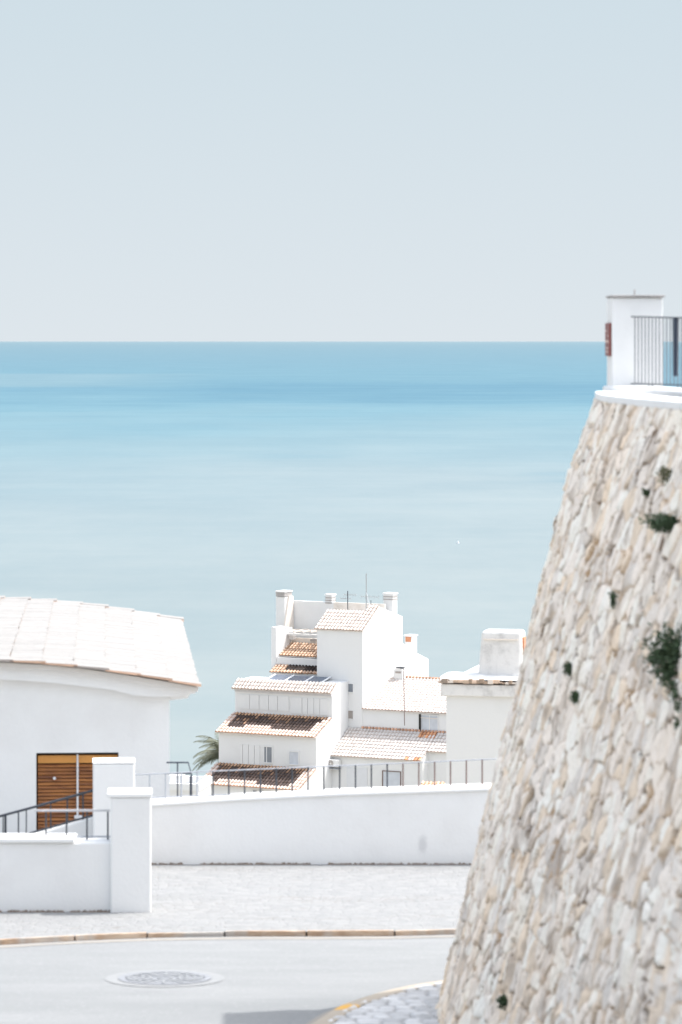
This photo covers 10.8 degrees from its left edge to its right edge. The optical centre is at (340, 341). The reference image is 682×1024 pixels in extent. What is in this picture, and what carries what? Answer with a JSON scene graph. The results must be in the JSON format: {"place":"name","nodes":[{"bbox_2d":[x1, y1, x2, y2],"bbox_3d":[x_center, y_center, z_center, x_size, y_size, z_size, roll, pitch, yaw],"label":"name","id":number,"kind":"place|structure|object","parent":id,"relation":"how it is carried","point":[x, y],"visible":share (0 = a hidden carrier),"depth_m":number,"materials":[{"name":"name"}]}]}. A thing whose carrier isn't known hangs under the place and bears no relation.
{"place":"outdoors","nodes":[
{"label":"outdoors","id":0,"kind":"place"},
{"bbox_2d":[0,934,454,1023],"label":"road","id":1,"kind":"structure","parent":0,"point":[284,981],"depth_m":36.46,"materials":[{"name":"grey asphalt"}]},
{"bbox_2d":[105,970,224,986],"bbox_3d":[-1.767,6.394,36.375,1.200,0.040,1.200,0,0,0],"label":"manhole cover","id":2,"kind":"object","parent":1,"relation":"on","point":[166,978],"visible":1,"depth_m":36.35,"materials":[{"name":"metal"}]},
{"bbox_2d":[0,935,454,947],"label":"curb","id":3,"kind":"structure","parent":1,"relation":"on","point":[229,938],"depth_m":39.34,"materials":[{"name":"beige paint"}]},
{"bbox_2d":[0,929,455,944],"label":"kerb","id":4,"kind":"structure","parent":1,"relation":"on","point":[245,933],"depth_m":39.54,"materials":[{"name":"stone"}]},
{"bbox_2d":[306,1007,337,1023],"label":"road edge marking","id":5,"kind":"object","parent":1,"relation":"on","point":[317,1018],"visible":0.07,"depth_m":33.86,"materials":[{"name":"beige paint"}]},
{"bbox_2d":[312,980,442,1023],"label":"painted kerb","id":6,"kind":"structure","parent":1,"relation":"on","point":[358,1003],"depth_m":34.32,"materials":[{"name":"yellow paint"}]},
{"bbox_2d":[0,864,470,938],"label":"pavement","id":7,"kind":"structure","parent":0,"point":[201,898],"depth_m":42.11,"materials":[{"name":"white stone"}]},
{"bbox_2d":[0,833,109,937],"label":"front wall","id":8,"kind":"structure","parent":7,"relation":"on","point":[69,872],"depth_m":41.27,"materials":[{"name":"white paint"}]},
{"bbox_2d":[34,809,109,839],"bbox_3d":[-3.088,5.534,41.470,0.920,0.346,0.024,0,0,0],"label":"front railing","id":9,"kind":"object","parent":8,"relation":"on","point":[74,810],"visible":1,"depth_m":41.46,"materials":[{"name":"grey metal"}]},
{"bbox_2d":[0,909,109,911],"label":"dirt along front wall","id":10,"kind":"structure","parent":7,"relation":"on","point":[100,910],"depth_m":41.24,"materials":[{"name":"soil"}]},
{"bbox_2d":[93,758,134,837],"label":"pillar","id":11,"kind":"structure","parent":7,"relation":"on","point":[113,773],"depth_m":45.01,"materials":[{"name":"white paint"}]},
{"bbox_2d":[107,788,151,937],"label":"gate pillar","id":12,"kind":"structure","parent":7,"relation":"on","point":[130,849],"depth_m":41.21,"materials":[{"name":"white paint"}]},
{"bbox_2d":[151,862,471,864],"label":"dirt along parapet","id":13,"kind":"structure","parent":7,"relation":"on","point":[261,863],"depth_m":45.97,"materials":[{"name":"soil"}]},
{"bbox_2d":[151,783,490,863],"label":"parapet wall","id":14,"kind":"structure","parent":7,"relation":"on","point":[431,824],"depth_m":46.00,"materials":[{"name":"white paint"}]},
{"bbox_2d":[135,758,495,798],"bbox_3d":[0.181,5.590,46.300,5.708,0.608,0.023,0,0,0],"label":"parapet railing","id":15,"kind":"object","parent":14,"relation":"on","point":[260,769],"visible":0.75,"depth_m":46.29,"materials":[{"name":"metal"}]},
{"bbox_2d":[0,341,680,775],"bbox_3d":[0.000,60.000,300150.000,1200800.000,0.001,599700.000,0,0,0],"label":"sea","id":16,"kind":"structure","parent":0,"point":[216,495],"depth_m":1548.14,"materials":[{"name":"liquid"}]},
{"bbox_2d":[0,0,681,340],"label":"sky","id":17,"kind":"structure","parent":0,"point":[171,170],"materials":[{"name":"blue"}]},
{"bbox_2d":[328,982,441,1023],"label":"cobbled pavement","id":18,"kind":"structure","parent":0,"point":[410,1005],"depth_m":33.86,"materials":[{"name":"stone"}]},
{"bbox_3d":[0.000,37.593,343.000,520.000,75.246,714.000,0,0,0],"label":"ground","id":19,"kind":"structure","parent":0,"visible":0},
{"bbox_2d":[36,817,92,835],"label":"ramp wall","id":20,"kind":"structure","parent":19,"relation":"on","point":[78,827],"depth_m":45.30,"materials":[{"name":"white paint"}]},
{"bbox_2d":[0,789,92,832],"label":"ramp railing","id":21,"kind":"object","parent":20,"relation":"on","point":[4,823],"visible":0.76,"depth_m":45.39,"materials":[{"name":"metal"}]},
{"bbox_2d":[0,596,200,832],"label":"tiled house","id":22,"kind":"structure","parent":19,"relation":"on","point":[82,685],"depth_m":47.98,"materials":[{"name":"paint"}]},
{"bbox_2d":[37,752,117,829],"bbox_3d":[-3.494,6.299,48.026,1.080,1.702,0.130,0,0,-4],"label":"door","id":23,"kind":"structure","parent":22,"relation":"in","point":[59,775],"depth_m":48.03,"materials":[{"name":"brown wood"}]},
{"bbox_2d":[166,762,191,795],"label":"railing","id":24,"kind":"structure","parent":22,"relation":"attached to","point":[180,777],"depth_m":47.59,"materials":[{"name":"grey metal"}]},
{"bbox_2d":[170,774,211,795],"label":"wall","id":25,"kind":"structure","parent":19,"relation":"on","point":[204,784],"depth_m":150.73,"materials":[{"name":"white paint"}]},
{"bbox_2d":[192,733,218,770],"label":"palm tree","id":26,"kind":"object","parent":19,"relation":"on","point":[211,755],"visible":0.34,"depth_m":223.54,"materials":[{"name":"green plant"}]},
{"bbox_2d":[205,590,427,794],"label":"stepped house","id":27,"kind":"structure","parent":19,"relation":"on","point":[334,664],"depth_m":219.34,"materials":[{"name":"white paint"}]},
{"bbox_2d":[263,746,272,763],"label":"window","id":28,"kind":"structure","parent":27,"relation":"in","point":[267,750],"depth_m":217.31,"materials":[{"name":"grey glass"}]},
{"bbox_2d":[288,750,298,765],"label":"window","id":29,"kind":"structure","parent":27,"relation":"in","point":[293,756],"depth_m":216.51,"materials":[{"name":"white glass"}]},
{"bbox_2d":[329,759,340,769],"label":"air conditioner","id":30,"kind":"object","parent":27,"relation":"attached to","point":[334,761],"visible":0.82,"depth_m":217.10,"materials":[{"name":"white paint"}]},
{"bbox_2d":[340,591,354,609],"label":"aerial","id":31,"kind":"object","parent":27,"relation":"on","point":[347,598],"visible":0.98,"depth_m":222.91,"materials":[{"name":"paint"}]},
{"bbox_2d":[348,683,353,692],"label":"window","id":32,"kind":"structure","parent":27,"relation":"in","point":[350,685],"depth_m":219.28,"materials":[{"name":"grey glass"}]},
{"bbox_2d":[348,710,353,719],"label":"window","id":33,"kind":"structure","parent":27,"relation":"in","point":[350,712],"depth_m":219.28,"materials":[{"name":"grey glass"}]},
{"bbox_2d":[360,573,377,608],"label":"aerial","id":34,"kind":"object","parent":27,"relation":"on","point":[366,596],"visible":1,"depth_m":222.31,"materials":[{"name":"metal"}]},
{"bbox_2d":[331,676,445,788],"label":"house","id":35,"kind":"structure","parent":19,"relation":"on","point":[383,734],"depth_m":217.05,"materials":[{"name":"white paint"}]},
{"bbox_2d":[347,767,366,787],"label":"door","id":36,"kind":"structure","parent":35,"relation":"in","point":[361,773],"depth_m":216.67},
{"bbox_2d":[382,770,400,786],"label":"window","id":37,"kind":"structure","parent":35,"relation":"in","point":[394,777],"depth_m":215.62,"materials":[{"name":"glass"}]},
{"bbox_2d":[393,666,405,679],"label":"hooded vent","id":38,"kind":"object","parent":35,"relation":"on","point":[398,673],"visible":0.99,"depth_m":221.83,"materials":[{"name":"white paint"}]},
{"bbox_2d":[403,669,404,725],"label":"drain mast","id":39,"kind":"object","parent":35,"relation":"on","point":[404,698],"visible":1,"depth_m":217.16,"materials":[{"name":"metal"}]},
{"bbox_2d":[419,714,438,731],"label":"window","id":40,"kind":"structure","parent":35,"relation":"in","point":[427,722],"depth_m":216.88,"materials":[{"name":"white glass"}]},
{"bbox_2d":[421,781,444,784],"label":"tiled canopy","id":41,"kind":"object","parent":19,"relation":"on","point":[432,783],"visible":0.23,"depth_m":110.37,"materials":[{"name":"tile"}]},
{"bbox_2d":[438,629,525,784],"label":"flat roofed house","id":42,"kind":"structure","parent":19,"relation":"on","point":[479,697],"depth_m":74.91,"materials":[{"name":"white paint"}]},
{"bbox_2d":[434,386,681,1023],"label":"stone wall","id":43,"kind":"structure","parent":19,"relation":"on","point":[570,910],"depth_m":28.74,"materials":[{"name":"stone"}]},
{"bbox_2d":[495,992,507,1009],"bbox_3d":[1.327,5.349,29.344,0.161,0.153,0.097,0,0,0],"label":"wall plant","id":44,"kind":"object","parent":43,"relation":"attached to","point":[502,1001],"depth_m":29.33,"materials":[{"name":"green plant"}]},
{"bbox_2d":[562,661,571,676],"bbox_3d":[1.890,2.708,29.961,0.146,0.130,0.090,0,0,-33],"label":"wall plant","id":45,"kind":"object","parent":43,"relation":"attached to","point":[567,668],"depth_m":29.95,"materials":[{"name":"green plant"}]},
{"bbox_2d":[568,690,578,704],"bbox_3d":[1.915,2.894,29.410,0.152,0.131,0.086,0,0,0],"label":"wall plant","id":46,"kind":"object","parent":43,"relation":"attached to","point":[575,697],"depth_m":29.40,"materials":[{"name":"green plant"}]},
{"bbox_2d":[607,590,616,608],"bbox_3d":[2.190,2.061,28.898,0.131,0.155,0.061,0,0,0],"label":"wall plant","id":47,"kind":"object","parent":43,"relation":"attached to","point":[612,598],"depth_m":28.89,"materials":[{"name":"green plant"}]},
{"bbox_2d":[606,290,664,386],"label":"terrace pillar","id":48,"kind":"structure","parent":43,"relation":"on","point":[622,310],"depth_m":34.75,"materials":[{"name":"paint"}]},
{"bbox_2d":[605,323,610,355],"bbox_3d":[2.584,-0.015,35.075,0.025,0.317,0.550,0,0,0],"label":"wall plaque","id":49,"kind":"object","parent":48,"relation":"attached to","point":[607,339],"depth_m":34.93,"materials":[{"name":"red ceramic"}]},
{"bbox_2d":[641,488,650,496],"bbox_3d":[2.436,1.199,28.695,0.130,0.077,0.078,0,0,-29],"label":"wall plant","id":50,"kind":"object","parent":43,"relation":"attached to","point":[645,492],"depth_m":28.68,"materials":[{"name":"green plant"}]},
{"bbox_2d":[629,621,681,729],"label":"wall plant","id":51,"kind":"object","parent":43,"relation":"attached to","point":[669,652],"depth_m":26.20,"materials":[{"name":"green plant"}]},
{"bbox_2d":[631,316,681,388],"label":"terrace railing","id":52,"kind":"object","parent":43,"relation":"on","point":[675,331],"visible":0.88,"depth_m":33.57,"materials":[{"name":"metal"}]},
{"bbox_2d":[638,511,677,532],"bbox_3d":[2.441,1.379,27.546,0.374,0.191,0.274,0,0,0],"label":"wall plant","id":53,"kind":"object","parent":43,"relation":"attached to","point":[660,523],"depth_m":27.50,"materials":[{"name":"green plant"}]},
{"bbox_2d":[655,465,671,485],"bbox_3d":[2.534,1.047,28.215,0.180,0.169,0.113,0,0,0],"label":"wall plant","id":54,"kind":"object","parent":43,"relation":"attached to","point":[666,473],"depth_m":28.21,"materials":[{"name":"green plant"}]}
]}

